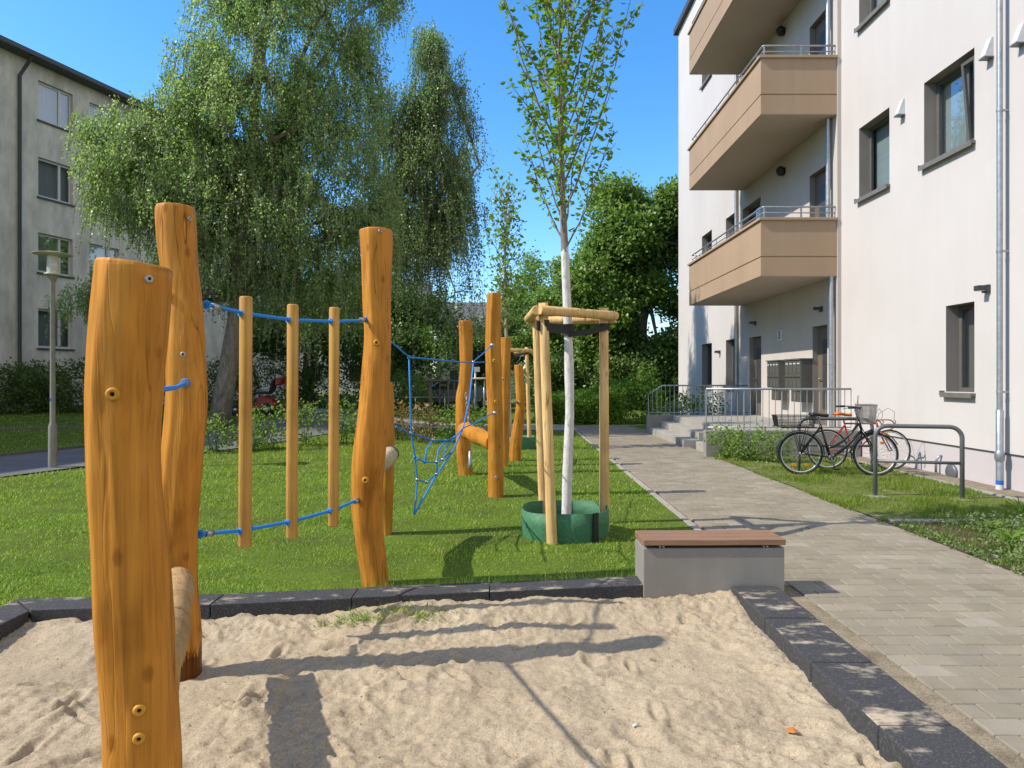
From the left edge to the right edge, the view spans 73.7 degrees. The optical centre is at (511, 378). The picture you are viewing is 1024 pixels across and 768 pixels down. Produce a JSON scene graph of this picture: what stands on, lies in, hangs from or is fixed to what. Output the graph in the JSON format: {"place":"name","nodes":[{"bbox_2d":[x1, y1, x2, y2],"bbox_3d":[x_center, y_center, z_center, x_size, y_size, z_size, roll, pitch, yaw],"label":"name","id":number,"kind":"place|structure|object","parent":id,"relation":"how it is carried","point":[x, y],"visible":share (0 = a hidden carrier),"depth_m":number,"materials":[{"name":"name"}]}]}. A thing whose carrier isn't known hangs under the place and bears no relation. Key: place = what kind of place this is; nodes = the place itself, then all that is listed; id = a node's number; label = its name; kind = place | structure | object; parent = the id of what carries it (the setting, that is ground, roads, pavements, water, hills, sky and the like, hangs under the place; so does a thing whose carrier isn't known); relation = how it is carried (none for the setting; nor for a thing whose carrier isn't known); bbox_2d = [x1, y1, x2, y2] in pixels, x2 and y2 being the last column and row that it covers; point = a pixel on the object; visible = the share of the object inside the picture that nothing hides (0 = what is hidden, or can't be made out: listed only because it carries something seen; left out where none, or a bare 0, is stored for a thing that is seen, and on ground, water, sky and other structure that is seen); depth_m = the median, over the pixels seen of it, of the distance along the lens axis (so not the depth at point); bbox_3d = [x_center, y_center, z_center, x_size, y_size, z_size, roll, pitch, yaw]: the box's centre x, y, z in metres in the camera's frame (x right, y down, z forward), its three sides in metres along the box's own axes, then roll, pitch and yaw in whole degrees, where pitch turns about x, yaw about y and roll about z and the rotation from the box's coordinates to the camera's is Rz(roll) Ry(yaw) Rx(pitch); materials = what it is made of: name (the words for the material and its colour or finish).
{"place":"outdoors","nodes":[
{"label":"outdoors","id":0,"kind":"place"},
{"bbox_2d":[0,413,402,476],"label":"asphalt path","id":1,"kind":"structure","parent":0,"point":[10,465],"depth_m":13.31,"materials":[{"name":"grey asphalt"}]},
{"bbox_2d":[0,0,686,378],"label":"sky","id":2,"kind":"structure","parent":0,"point":[117,44],"materials":[{"name":"blue"}]},
{"bbox_2d":[0,394,693,606],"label":"lawn","id":3,"kind":"structure","parent":0,"point":[414,537],"depth_m":7.16,"materials":[{"name":"green plant"}]},
{"bbox_2d":[0,357,57,414],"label":"hedge bush","id":4,"kind":"object","parent":3,"relation":"on","point":[23,385],"visible":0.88,"depth_m":21.92,"materials":[{"name":"green plant"}]},
{"bbox_2d":[1,359,77,411],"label":"hedge bush","id":5,"kind":"object","parent":3,"relation":"on","point":[35,366],"visible":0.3,"depth_m":23.11,"materials":[{"name":"green plant"}]},
{"bbox_2d":[18,356,84,413],"bbox_3d":[-14.571,0.164,22.553,3.110,2.025,2.347,0,0,0],"label":"hedge bush","id":6,"kind":"object","parent":3,"relation":"on","point":[67,390],"visible":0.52,"depth_m":22.14,"materials":[{"name":"green plant"}]},
{"bbox_2d":[31,251,72,467],"bbox_3d":[-7.662,-0.207,11.400,0.590,3.814,0.590,0,0,0],"label":"street lamp","id":7,"kind":"object","parent":3,"relation":"on","point":[52,273],"visible":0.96,"depth_m":11.36,"materials":[{"name":"grey metal"}]},
{"bbox_2d":[0,411,354,455],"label":"kerb","id":8,"kind":"structure","parent":3,"relation":"on","point":[46,450],"depth_m":14.22,"materials":[{"name":"grey concrete"}]},
{"bbox_2d":[204,410,238,453],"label":"garden shrub","id":9,"kind":"object","parent":3,"relation":"on","point":[222,431],"visible":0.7,"depth_m":13.92,"materials":[{"name":"green plant"}]},
{"bbox_2d":[42,0,416,427],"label":"birch tree","id":10,"kind":"object","parent":3,"relation":"on","point":[160,167],"visible":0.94,"depth_m":17.77,"materials":[{"name":"green plant"}]},
{"bbox_2d":[206,356,264,407],"bbox_3d":[-10.650,0.127,24.942,3.353,2.096,2.149,0,0,0],"label":"hedge bush","id":11,"kind":"object","parent":3,"relation":"on","point":[211,376],"visible":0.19,"depth_m":24.76,"materials":[{"name":"green plant"}]},
{"bbox_2d":[232,378,284,414],"bbox_3d":[-8.015,0.557,21.600,1.590,1.185,0.710,0,0,0],"label":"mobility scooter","id":12,"kind":"object","parent":3,"relation":"on","point":[268,400],"visible":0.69,"depth_m":21.35,"materials":[{"name":"red paint"}]},
{"bbox_2d":[252,399,286,450],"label":"garden shrub","id":13,"kind":"object","parent":3,"relation":"on","point":[265,441],"visible":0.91,"depth_m":14.36,"materials":[{"name":"green plant"}]},
{"bbox_2d":[236,355,322,407],"bbox_3d":[-8.769,0.127,26.035,3.659,2.099,2.227,0,0,0],"label":"hedge bush","id":14,"kind":"object","parent":3,"relation":"on","point":[276,371],"visible":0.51,"depth_m":26.00,"materials":[{"name":"green plant"}]},
{"bbox_2d":[279,398,325,445],"bbox_3d":[-4.617,0.985,15.205,0.998,1.110,1.012,0,0,0],"label":"garden shrub","id":15,"kind":"object","parent":3,"relation":"on","point":[311,420],"visible":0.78,"depth_m":15.22,"materials":[{"name":"green plant"}]},
{"bbox_2d":[214,278,404,406],"bbox_3d":[-7.913,-1.396,26.974,7.325,5.550,4.165,0,0,0],"label":"broadleaf tree","id":16,"kind":"object","parent":3,"relation":"on","point":[281,346],"visible":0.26,"depth_m":26.59,"materials":[{"name":"green plant"}]},
{"bbox_2d":[298,358,361,406],"bbox_3d":[-6.969,0.148,27.116,3.773,2.057,2.254,0,0,0],"label":"hedge bush","id":17,"kind":"object","parent":3,"relation":"on","point":[326,374],"visible":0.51,"depth_m":26.72,"materials":[{"name":"green plant"}]},
{"bbox_2d":[32,570,635,599],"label":"edge grass","id":18,"kind":"structure","parent":3,"relation":"on","point":[346,585],"depth_m":4.68,"materials":[{"name":"green plant"}]},
{"bbox_2d":[322,394,357,443],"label":"garden shrub","id":19,"kind":"object","parent":3,"relation":"on","point":[346,425],"visible":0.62,"depth_m":15.55,"materials":[{"name":"green plant"}]},
{"bbox_2d":[351,227,392,586],"bbox_3d":[-1.003,0.333,4.942,0.307,2.833,0.251,0,0,-42],"label":"playground post","id":20,"kind":"object","parent":3,"relation":"on","point":[370,438],"visible":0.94,"depth_m":4.87,"materials":[{"name":"orange wood"}]},
{"bbox_2d":[198,498,359,538],"bbox_3d":[-1.372,0.854,4.253,0.043,0.090,1.365,0,0,27],"label":"climbing rope","id":21,"kind":"object","parent":20,"relation":"attached to","point":[205,533],"visible":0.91,"depth_m":4.05,"materials":[{"name":"fabric"}]},
{"bbox_2d":[203,300,367,322],"bbox_3d":[-1.348,-0.401,4.300,0.043,0.093,1.387,0,0,27],"label":"climbing rope","id":22,"kind":"object","parent":20,"relation":"attached to","point":[210,305],"visible":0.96,"depth_m":4.09,"materials":[{"name":"fabric"}]},
{"bbox_2d":[237,296,254,547],"bbox_3d":[-1.534,0.247,3.934,0.072,1.439,0.102,0,0,27],"label":"hanging pole","id":23,"kind":"object","parent":22,"relation":"hanging from","point":[245,526],"visible":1,"depth_m":3.90,"materials":[{"name":"brown wood"}]},
{"bbox_2d":[285,304,299,538],"bbox_3d":[-1.369,0.264,4.258,0.069,1.454,0.100,0,0,27],"label":"hanging pole","id":24,"kind":"object","parent":22,"relation":"hanging from","point":[292,518],"visible":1,"depth_m":4.23,"materials":[{"name":"brown wood"}]},
{"bbox_2d":[327,307,340,526],"bbox_3d":[-1.197,0.255,4.593,0.068,1.470,0.100,0,0,27],"label":"hanging pole","id":25,"kind":"object","parent":22,"relation":"hanging from","point":[333,456],"visible":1,"depth_m":4.56,"materials":[{"name":"brown wood"}]},
{"bbox_2d":[382,382,394,534],"bbox_3d":[-1.230,0.893,6.599,0.191,1.714,0.222,0,0,0],"label":"playground post","id":26,"kind":"object","parent":3,"relation":"on","point":[388,496],"visible":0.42,"depth_m":6.53,"materials":[{"name":"orange wood"}]},
{"bbox_2d":[282,15,497,385],"bbox_3d":[-4.010,-5.311,23.067,7.265,13.707,4.308,0,0,0],"label":"birch tree","id":27,"kind":"object","parent":3,"relation":"on","point":[436,232],"visible":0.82,"depth_m":22.53,"materials":[{"name":"green plant"}]},
{"bbox_2d":[326,281,485,399],"bbox_3d":[-4.757,-1.702,30.621,7.155,6.338,5.290,0,0,0],"label":"broadleaf tree","id":28,"kind":"object","parent":3,"relation":"on","point":[408,345],"visible":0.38,"depth_m":30.35,"materials":[{"name":"green plant"}]},
{"bbox_2d":[390,365,436,409],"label":"hedge bush","id":29,"kind":"object","parent":3,"relation":"on","point":[402,391],"visible":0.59,"depth_m":27.67,"materials":[{"name":"green plant"}]},
{"bbox_2d":[401,397,450,443],"bbox_3d":[-2.038,0.992,15.928,0.946,1.119,1.022,0,0,37],"label":"garden shrub","id":30,"kind":"object","parent":3,"relation":"on","point":[419,440],"visible":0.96,"depth_m":15.98,"materials":[{"name":"green plant"}]},
{"bbox_2d":[413,308,459,418],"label":"young tree","id":31,"kind":"object","parent":3,"relation":"on","point":[429,342],"visible":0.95,"depth_m":23.98,"materials":[{"name":"green plant"}]},
{"bbox_2d":[428,400,455,441],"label":"garden shrub","id":32,"kind":"object","parent":3,"relation":"on","point":[448,425],"visible":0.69,"depth_m":16.38,"materials":[{"name":"green plant"}]},
{"bbox_2d":[412,380,486,409],"bbox_3d":[-2.598,0.772,33.000,4.263,1.425,1.750,0,0,0],"label":"parked car","id":33,"kind":"object","parent":3,"relation":"on","point":[453,385],"visible":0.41,"depth_m":32.15,"materials":[{"name":"paint"}]},
{"bbox_2d":[455,320,472,475],"bbox_3d":[-0.746,0.423,10.705,0.282,2.653,0.264,0,0,0],"label":"playground post","id":34,"kind":"object","parent":3,"relation":"on","point":[463,447],"visible":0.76,"depth_m":10.62,"materials":[{"name":"orange wood"}]},
{"bbox_2d":[432,309,529,389],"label":"broadleaf tree","id":35,"kind":"object","parent":3,"relation":"on","point":[478,351],"visible":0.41,"depth_m":39.31,"materials":[{"name":"green plant"}]},
{"bbox_2d":[485,292,503,497],"bbox_3d":[-0.223,0.335,8.680,0.236,2.830,0.260,0,0,0],"label":"playground post","id":36,"kind":"object","parent":3,"relation":"on","point":[493,360],"visible":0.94,"depth_m":8.61,"materials":[{"name":"orange wood"}]},
{"bbox_2d":[391,341,496,514],"bbox_3d":[-0.579,0.359,6.891,0.056,1.589,3.334,0,0,13],"label":"climbing net","id":37,"kind":"object","parent":36,"relation":"attached to","point":[409,357],"visible":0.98,"depth_m":6.18,"materials":[{"name":"blue fabric"}]},
{"bbox_2d":[457,422,487,449],"bbox_3d":[-0.492,0.800,9.621,0.262,0.274,1.834,0,0,-17],"label":"balance log","id":38,"kind":"object","parent":36,"relation":"attached to","point":[478,436],"visible":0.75,"depth_m":9.35,"materials":[{"name":"orange wood"}]},
{"bbox_2d":[477,163,526,436],"bbox_3d":[-0.162,-1.542,14.712,0.966,6.189,1.140,0,0,28],"label":"young tree","id":39,"kind":"object","parent":3,"relation":"on","point":[504,286],"visible":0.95,"depth_m":14.65,"materials":[{"name":"green plant"}]},
{"bbox_2d":[501,337,510,466],"bbox_3d":[-0.112,0.524,11.660,0.185,2.452,0.226,0,0,0],"label":"playground post","id":40,"kind":"object","parent":3,"relation":"on","point":[506,351],"visible":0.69,"depth_m":11.60,"materials":[{"name":"orange wood"}]},
{"bbox_2d":[510,365,524,460],"bbox_3d":[0.098,0.749,12.506,0.286,2.002,0.234,0,0,0],"label":"playground post","id":41,"kind":"object","parent":3,"relation":"on","point":[516,438],"visible":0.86,"depth_m":12.41,"materials":[{"name":"orange wood"}]},
{"bbox_2d":[511,347,532,436],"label":"tree stakes","id":42,"kind":"object","parent":3,"relation":"on","point":[519,351],"visible":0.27,"depth_m":14.56,"materials":[{"name":"beige wood"}]},
{"bbox_2d":[522,500,608,543],"bbox_3d":[0.514,1.395,6.599,0.844,0.330,0.810,0,0,0],"label":"watering ring","id":43,"kind":"object","parent":3,"relation":"on","point":[585,521],"visible":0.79,"depth_m":6.28,"materials":[{"name":"plastic"}]},
{"bbox_2d":[498,0,644,513],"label":"young tree","id":44,"kind":"object","parent":3,"relation":"on","point":[561,100],"visible":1,"depth_m":6.56,"materials":[{"name":"green plant"}]},
{"bbox_2d":[524,303,618,544],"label":"tree stakes","id":45,"kind":"object","parent":3,"relation":"on","point":[541,312],"visible":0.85,"depth_m":6.66,"materials":[{"name":"beige wood"}]},
{"bbox_2d":[536,320,609,336],"bbox_3d":[0.543,-0.469,6.518,0.888,0.142,0.254,0,0,-34],"label":"tree strap","id":46,"kind":"object","parent":45,"relation":"attached to","point":[565,329],"visible":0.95,"depth_m":6.54,"materials":[{"name":"black rubber"}]},
{"bbox_2d":[635,530,785,598],"bbox_3d":[1.393,1.404,4.853,0.985,0.592,0.305,0,0,-1],"label":"bench","id":47,"kind":"object","parent":3,"relation":"on","point":[673,563],"visible":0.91,"depth_m":4.72,"materials":[{"name":"concrete"}]},
{"bbox_2d":[280,408,576,429],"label":"cross path","id":48,"kind":"structure","parent":0,"point":[555,427],"depth_m":21.58,"materials":[{"name":"concrete"}]},
{"bbox_2d":[0,590,901,767],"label":"sand","id":49,"kind":"structure","parent":0,"point":[414,686],"depth_m":3.36,"materials":[{"name":"beige sand"}]},
{"bbox_2d":[84,257,182,767],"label":"playground post","id":50,"kind":"object","parent":49,"relation":"on","point":[133,620],"visible":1,"depth_m":2.11,"materials":[{"name":"orange wood"}]},
{"bbox_2d":[171,567,194,687],"bbox_3d":[-1.451,1.058,2.882,0.179,0.223,1.262,0,0,-22],"label":"balance log","id":51,"kind":"object","parent":50,"relation":"attached to","point":[183,581],"visible":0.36,"depth_m":2.98,"materials":[{"name":"beige wood"}]},
{"bbox_2d":[155,202,207,681],"bbox_3d":[-1.739,0.448,3.579,0.301,2.714,0.224,0,0,22],"label":"playground post","id":52,"kind":"object","parent":49,"relation":"on","point":[184,430],"visible":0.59,"depth_m":3.51,"materials":[{"name":"orange wood"}]},
{"bbox_2d":[287,600,462,633],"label":"sand weeds","id":53,"kind":"object","parent":49,"relation":"on","point":[364,617],"visible":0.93,"depth_m":4.29,"materials":[{"name":"green plant"}]},
{"bbox_2d":[487,397,669,431],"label":"back lawn","id":54,"kind":"structure","parent":0,"point":[642,426],"depth_m":24.48,"materials":[{"name":"green plant"}]},
{"bbox_2d":[491,240,552,401],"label":"broadleaf tree","id":55,"kind":"object","parent":54,"relation":"on","point":[531,267],"visible":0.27,"depth_m":43.01,"materials":[{"name":"green plant"}]},
{"bbox_2d":[510,326,633,405],"bbox_3d":[3.995,-0.686,36.036,8.613,5.039,4.981,0,0,0],"label":"broadleaf tree","id":56,"kind":"object","parent":54,"relation":"on","point":[558,380],"visible":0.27,"depth_m":35.22,"materials":[{"name":"green plant"}]},
{"bbox_2d":[509,253,652,368],"bbox_3d":[3.587,-2.862,37.947,7.983,9.305,5.968,0,0,0],"label":"broadleaf tree","id":57,"kind":"object","parent":54,"relation":"on","point":[556,339],"visible":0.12,"depth_m":37.47,"materials":[{"name":"green plant"}]},
{"bbox_2d":[531,379,633,424],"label":"undergrowth","id":58,"kind":"object","parent":54,"relation":"on","point":[586,405],"visible":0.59,"depth_m":22.54,"materials":[{"name":"green plant"}]},
{"bbox_2d":[544,166,677,408],"bbox_3d":[7.047,-4.350,34.184,10.966,12.247,7.036,0,0,0],"label":"broadleaf tree","id":59,"kind":"object","parent":54,"relation":"on","point":[625,262],"visible":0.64,"depth_m":32.90,"materials":[{"name":"green plant"}]},
{"bbox_2d":[583,320,677,411],"bbox_3d":[6.811,-0.487,32.974,6.674,5.511,4.204,0,0,0],"label":"broadleaf tree","id":60,"kind":"object","parent":54,"relation":"on","point":[623,366],"visible":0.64,"depth_m":32.35,"materials":[{"name":"green plant"}]},
{"bbox_2d":[618,361,669,423],"bbox_3d":[4.410,0.492,22.947,1.853,2.126,1.713,0,0,0],"label":"leafy bush","id":61,"kind":"object","parent":54,"relation":"on","point":[631,386],"visible":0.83,"depth_m":22.87,"materials":[{"name":"green plant"}]},
{"bbox_2d":[662,388,716,414],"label":"leafy bush","id":62,"kind":"object","parent":54,"relation":"on","point":[685,406],"visible":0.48,"depth_m":21.39,"materials":[{"name":"green plant"}]},
{"bbox_2d":[225,400,1021,574],"bbox_3d":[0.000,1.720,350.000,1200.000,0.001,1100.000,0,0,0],"label":"ground","id":63,"kind":"structure","parent":0,"point":[803,490],"depth_m":8.71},
{"bbox_2d":[0,601,28,639],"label":"kerb","id":64,"kind":"structure","parent":63,"relation":"on","point":[14,615],"depth_m":4.11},
{"bbox_2d":[0,35,299,411],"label":"apartment block","id":65,"kind":"structure","parent":63,"relation":"on","point":[42,96],"depth_m":24.81,"materials":[{"name":"paint"}]},
{"bbox_2d":[37,80,72,131],"bbox_3d":[-16.879,-9.966,25.156,0.360,1.480,1.450,0,0,18],"label":"window","id":66,"kind":"structure","parent":65,"relation":"in","point":[52,101],"depth_m":25.31,"materials":[{"name":"white glass"}]},
{"bbox_2d":[37,308,74,350],"bbox_3d":[-16.879,-1.787,25.156,0.360,1.480,1.450,0,0,18],"label":"window","id":67,"kind":"structure","parent":65,"relation":"in","point":[43,342],"depth_m":25.32,"materials":[{"name":"white glass"}]},
{"bbox_2d":[37,232,74,278],"bbox_3d":[-16.879,-4.501,25.156,0.360,1.480,1.450,0,0,18],"label":"window","id":68,"kind":"structure","parent":65,"relation":"in","point":[46,242],"depth_m":25.35,"materials":[{"name":"white glass"}]},
{"bbox_2d":[37,157,74,206],"bbox_3d":[-16.879,-7.216,25.156,0.360,1.480,1.450,0,0,18],"label":"window","id":69,"kind":"structure","parent":65,"relation":"in","point":[52,176],"depth_m":25.32,"materials":[{"name":"glass"}]},
{"bbox_2d":[89,243,118,281],"bbox_3d":[-16.246,-4.501,27.107,0.360,1.480,1.450,0,0,18],"label":"window","id":70,"kind":"structure","parent":65,"relation":"in","point":[95,251],"depth_m":27.04,"materials":[{"name":"white glass"}]},
{"bbox_2d":[17,576,642,621],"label":"kerb","id":71,"kind":"structure","parent":63,"relation":"on","point":[314,602],"depth_m":4.49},
{"bbox_2d":[300,280,431,393],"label":"white house","id":72,"kind":"structure","parent":63,"relation":"on","point":[350,379],"depth_m":50.00,"materials":[{"name":"tile"}]},
{"bbox_2d":[432,302,520,396],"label":"grey roofed house","id":73,"kind":"structure","parent":63,"relation":"on","point":[477,312],"depth_m":57.27,"materials":[{"name":"tile"}]},
{"bbox_2d":[574,430,700,529],"bbox_3d":[1.834,1.594,12.557,0.068,0.212,14.986,0,0,0],"label":"path edging","id":74,"kind":"object","parent":63,"relation":"on","point":[673,509],"visible":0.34,"depth_m":8.85,"materials":[{"name":"concrete"}]},
{"bbox_2d":[646,415,860,466],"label":"entrance steps","id":75,"kind":"structure","parent":63,"relation":"on","point":[685,430],"depth_m":14.97,"materials":[{"name":"concrete"}]},
{"bbox_2d":[648,385,747,414],"bbox_3d":[5.128,0.585,18.850,2.758,0.830,0.040,0,0,0],"label":"handrail","id":76,"kind":"object","parent":75,"relation":"on","point":[700,412],"visible":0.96,"depth_m":18.84,"materials":[{"name":"grey metal"}]},
{"bbox_2d":[705,388,851,429],"bbox_3d":[5.148,0.590,13.200,2.818,0.820,0.040,0,0,0],"label":"handrail","id":77,"kind":"object","parent":75,"relation":"on","point":[769,389],"visible":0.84,"depth_m":13.19,"materials":[{"name":"grey metal"}]},
{"bbox_2d":[673,0,1023,491],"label":"apartment building","id":78,"kind":"structure","parent":63,"relation":"on","point":[851,194],"depth_m":13.14,"materials":[{"name":"paint"}]},
{"bbox_2d":[699,343,711,387],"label":"window","id":79,"kind":"structure","parent":78,"relation":"in","point":[705,347],"depth_m":24.10,"materials":[{"name":"grey glass"}]},
{"bbox_2d":[723,339,733,387],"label":"window","id":80,"kind":"structure","parent":78,"relation":"in","point":[729,343],"depth_m":21.40,"materials":[{"name":"grey glass"}]},
{"bbox_2d":[749,336,760,415],"bbox_3d":[6.720,-0.070,18.600,0.200,2.140,0.900,0,0,0],"label":"door","id":81,"kind":"structure","parent":78,"relation":"in","point":[754,342],"depth_m":18.91,"materials":[{"name":"metal"}]},
{"bbox_2d":[766,360,788,399],"bbox_3d":[6.474,0.035,16.665,0.288,0.970,0.770,0,0,0],"label":"letterbox cabinet","id":82,"kind":"object","parent":78,"relation":"attached to","point":[775,373],"visible":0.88,"depth_m":16.35,"materials":[{"name":"grey metal"}]},
{"bbox_2d":[784,358,812,401],"bbox_3d":[6.474,0.035,15.475,0.288,0.970,0.890,0,0,0],"label":"letterbox cabinet","id":83,"kind":"object","parent":78,"relation":"attached to","point":[798,372],"visible":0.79,"depth_m":15.10,"materials":[{"name":"grey metal"}]},
{"bbox_2d":[810,166,825,216],"bbox_3d":[6.720,-3.390,14.775,0.200,2.220,0.850,0,0,0],"label":"door","id":84,"kind":"structure","parent":78,"relation":"in","point":[817,180],"depth_m":15.03,"materials":[{"name":"glass"}]},
{"bbox_2d":[810,9,825,54],"bbox_3d":[6.720,-6.690,14.775,0.200,2.220,0.850,0,0,0],"label":"door","id":85,"kind":"structure","parent":78,"relation":"in","point":[817,30],"depth_m":14.95,"materials":[{"name":"glass"}]},
{"bbox_2d":[813,324,826,425],"bbox_3d":[6.720,-0.070,14.700,0.200,2.140,0.700,0,0,0],"label":"door","id":86,"kind":"structure","parent":78,"relation":"in","point":[819,332],"depth_m":14.93,"materials":[{"name":"metal"}]},
{"bbox_2d":[854,108,889,203],"bbox_3d":[6.821,-4.098,12.665,0.398,1.445,1.139,0,0,0],"label":"window","id":87,"kind":"structure","parent":78,"relation":"in","point":[880,123],"depth_m":13.12,"materials":[{"name":"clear glass"}]},
{"bbox_2d":[854,0,889,33],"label":"window","id":88,"kind":"structure","parent":78,"relation":"in","point":[867,11],"depth_m":13.12,"materials":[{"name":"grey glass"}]},
{"bbox_2d":[918,48,975,171],"bbox_3d":[6.821,-4.088,10.511,0.398,1.425,1.289,0,0,0],"label":"window","id":89,"kind":"structure","parent":78,"relation":"in","point":[957,79],"depth_m":10.86,"materials":[{"name":"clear glass"}]},
{"bbox_2d":[939,301,975,397],"bbox_3d":[6.821,-0.418,10.230,0.398,1.405,0.729,0,0,0],"label":"window","id":90,"kind":"structure","parent":78,"relation":"in","point":[955,314],"depth_m":10.53,"materials":[{"name":"clear glass"}]},
{"bbox_2d":[713,454,1023,522],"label":"verge","id":91,"kind":"structure","parent":63,"relation":"on","point":[853,490],"depth_m":9.10,"materials":[{"name":"green plant"}]},
{"bbox_2d":[703,418,743,461],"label":"weed bush","id":92,"kind":"object","parent":91,"relation":"on","point":[726,448],"visible":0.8,"depth_m":12.74,"materials":[{"name":"green plant"}]},
{"bbox_2d":[717,424,769,460],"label":"weed bush","id":93,"kind":"object","parent":91,"relation":"on","point":[741,441],"visible":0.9,"depth_m":12.45,"materials":[{"name":"green plant"}]},
{"bbox_2d":[743,420,794,462],"bbox_3d":[4.614,1.152,12.210,0.936,0.801,0.732,0,0,-28],"label":"weed bush","id":94,"kind":"object","parent":91,"relation":"on","point":[758,437],"visible":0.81,"depth_m":12.18,"materials":[{"name":"green plant"}]},
{"bbox_2d":[772,404,898,475],"bbox_3d":[5.016,0.945,10.588,1.830,1.112,0.603,0,0,8],"label":"bicycle","id":95,"kind":"object","parent":91,"relation":"on","point":[860,410],"visible":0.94,"depth_m":10.56,"materials":[{"name":"metal"}]},
{"bbox_2d":[797,417,873,471],"bbox_3d":[5.170,1.132,10.925,1.164,1.037,0.054,0,0,8],"label":"bicycle stand","id":96,"kind":"object","parent":91,"relation":"on","point":[840,445],"visible":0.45,"depth_m":10.91,"materials":[{"name":"grey metal"}]},
{"bbox_2d":[807,408,910,468],"bbox_3d":[5.701,0.990,11.251,1.660,1.012,0.462,0,-4,4],"label":"bicycle","id":97,"kind":"object","parent":91,"relation":"on","point":[846,451],"visible":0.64,"depth_m":11.23,"materials":[{"name":"metal"}]},
{"bbox_2d":[873,424,964,498],"bbox_3d":[5.107,1.111,8.595,1.032,1.077,0.053,0,0,15],"label":"bicycle stand","id":98,"kind":"object","parent":91,"relation":"on","point":[876,460],"visible":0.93,"depth_m":8.57,"materials":[{"name":"grey metal"}]},
{"bbox_2d":[731,586,1007,767],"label":"kerb","id":99,"kind":"structure","parent":63,"relation":"on","point":[890,718],"depth_m":3.13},
{"bbox_2d":[889,522,1023,574],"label":"planting bed","id":100,"kind":"object","parent":63,"relation":"on","point":[945,527],"visible":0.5,"depth_m":6.45,"materials":[{"name":"green plant"}]},
{"bbox_2d":[887,508,1023,576],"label":"ground cover","id":101,"kind":"object","parent":100,"relation":"on","point":[1008,552],"visible":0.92,"depth_m":6.30,"materials":[{"name":"green plant"}]},
{"bbox_2d":[574,425,1023,767],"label":"path","id":102,"kind":"structure","parent":0,"point":[945,623],"depth_m":5.13,"materials":[{"name":"grey concrete"}]},
{"bbox_2d":[846,456,1023,499],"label":"gravel","id":103,"kind":"structure","parent":0,"point":[991,488],"depth_m":10.02,"materials":[{"name":"grey gravel"}]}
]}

